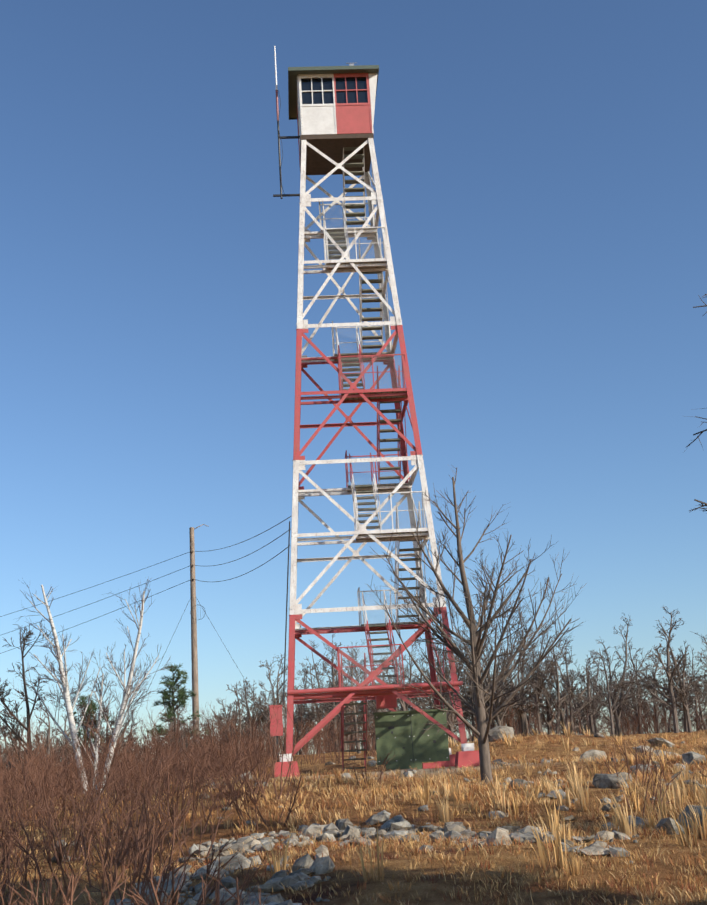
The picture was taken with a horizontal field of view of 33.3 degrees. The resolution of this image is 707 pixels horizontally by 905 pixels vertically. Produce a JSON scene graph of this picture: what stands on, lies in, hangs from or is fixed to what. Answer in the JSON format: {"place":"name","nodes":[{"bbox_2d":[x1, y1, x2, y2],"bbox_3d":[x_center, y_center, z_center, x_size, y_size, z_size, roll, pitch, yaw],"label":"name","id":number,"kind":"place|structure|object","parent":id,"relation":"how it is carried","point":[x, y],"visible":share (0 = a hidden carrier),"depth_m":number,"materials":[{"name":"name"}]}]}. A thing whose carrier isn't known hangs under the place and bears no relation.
{"place":"outdoors","nodes":[
{"label":"outdoors","id":0,"kind":"place"},
{"bbox_2d":[0,730,706,904],"bbox_3d":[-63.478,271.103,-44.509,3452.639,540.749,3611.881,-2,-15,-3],"label":"ground","id":1,"kind":"structure","parent":0,"point":[425,892],"depth_m":13.14,"materials":[{"name":"brown plant"}]},
{"bbox_2d":[0,618,53,776],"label":"bare tree","id":2,"kind":"object","parent":1,"relation":"on","point":[16,707],"visible":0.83,"depth_m":30.06,"materials":[{"name":"brown plant"}]},
{"bbox_2d":[70,700,94,759],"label":"pine trunk","id":3,"kind":"object","parent":1,"relation":"on","point":[84,724],"visible":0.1,"depth_m":47.99,"materials":[{"name":"brown plant"}]},
{"bbox_2d":[68,691,111,751],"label":"pine needle tufts","id":4,"kind":"object","parent":3,"relation":"attached to","point":[93,707],"visible":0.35,"depth_m":47.97,"materials":[{"name":"green plant"}]},
{"bbox_2d":[11,576,172,793],"bbox_3d":[-6.458,5.684,29.108,4.264,5.502,2.541,-6,-16,10],"label":"birch clump","id":5,"kind":"object","parent":1,"relation":"on","point":[127,692],"visible":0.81,"depth_m":28.90,"materials":[{"name":"white plant"}]},
{"bbox_2d":[147,663,208,751],"bbox_3d":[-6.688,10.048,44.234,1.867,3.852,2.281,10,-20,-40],"label":"pine trunk","id":6,"kind":"object","parent":1,"relation":"on","point":[174,709],"visible":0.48,"depth_m":44.47,"materials":[{"name":"brown plant"}]},
{"bbox_2d":[189,524,208,745],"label":"utility pole","id":7,"kind":"object","parent":1,"relation":"on","point":[194,657],"visible":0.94,"depth_m":49.62,"materials":[{"name":"brown wood"}]},
{"bbox_2d":[0,516,290,753],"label":"utility wires","id":8,"kind":"object","parent":7,"relation":"attached to","point":[167,589],"visible":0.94,"depth_m":49.69,"materials":[{"name":"black metal"}]},
{"bbox_2d":[0,684,706,904],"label":"thicket shrub","id":9,"kind":"object","parent":1,"relation":"on","point":[164,766],"visible":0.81,"depth_m":18.16,"materials":[{"name":"brown plant"}]},
{"bbox_2d":[0,722,706,904],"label":"dry grass tufts","id":10,"kind":"object","parent":1,"relation":"on","point":[554,826],"visible":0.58,"depth_m":16.05,"materials":[{"name":"beige plant"}]},
{"bbox_2d":[0,607,706,783],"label":"distant trees","id":11,"kind":"object","parent":1,"relation":"on","point":[678,692],"visible":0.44,"depth_m":51.63,"materials":[{"name":"brown plant"}]},
{"bbox_2d":[269,521,479,776],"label":"fire tower base fittings","id":12,"kind":"object","parent":1,"relation":"on","point":[398,733],"visible":0.9,"depth_m":31.23,"materials":[{"name":"green metal"}]},
{"bbox_2d":[286,138,466,754],"bbox_3d":[-0.029,-0.575,34.122,4.608,18.062,4.608,-2,-15,-3],"label":"tower frame","id":13,"kind":"object","parent":1,"relation":"on","point":[297,612],"visible":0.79,"depth_m":33.48,"materials":[{"name":"white metal"}]},
{"bbox_2d":[288,63,378,174],"bbox_3d":[-0.622,-10.547,36.866,2.754,2.971,2.754,-2,-15,-3],"label":"lookout cabin","id":14,"kind":"object","parent":13,"relation":"on","point":[331,109],"visible":0.9,"depth_m":35.83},
{"bbox_2d":[273,46,299,198],"bbox_3d":[-2.076,-10.071,35.884,0.930,5.200,0.080,-2,-15,-3],"label":"antenna","id":15,"kind":"object","parent":14,"relation":"attached to","point":[281,195],"visible":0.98,"depth_m":35.71,"materials":[{"name":"grey metal"}]},
{"bbox_2d":[293,147,450,771],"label":"fire tower stairs","id":16,"kind":"structure","parent":13,"relation":"attached to","point":[340,236],"depth_m":34.09,"materials":[{"name":"grey metal"}]},
{"bbox_2d":[51,726,706,904],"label":"rocks","id":17,"kind":"object","parent":1,"relation":"on","point":[307,865],"visible":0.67,"depth_m":13.80,"materials":[{"name":"grey stone"}]},
{"bbox_2d":[367,467,585,787],"bbox_3d":[2.249,3.148,22.369,4.013,6.482,4.584,-15,-19,37],"label":"young tree","id":18,"kind":"object","parent":1,"relation":"on","point":[475,642],"visible":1,"depth_m":22.27,"materials":[{"name":"grey plant"}]},
{"bbox_2d":[686,294,706,513],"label":"tree branches","id":19,"kind":"object","parent":1,"relation":"on","point":[701,432],"visible":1,"depth_m":29.02,"materials":[{"name":"brown plant"}]},
{"bbox_2d":[0,0,706,764],"label":"sky","id":20,"kind":"structure","parent":0,"point":[542,164],"materials":[{"name":"blue"}]}
]}

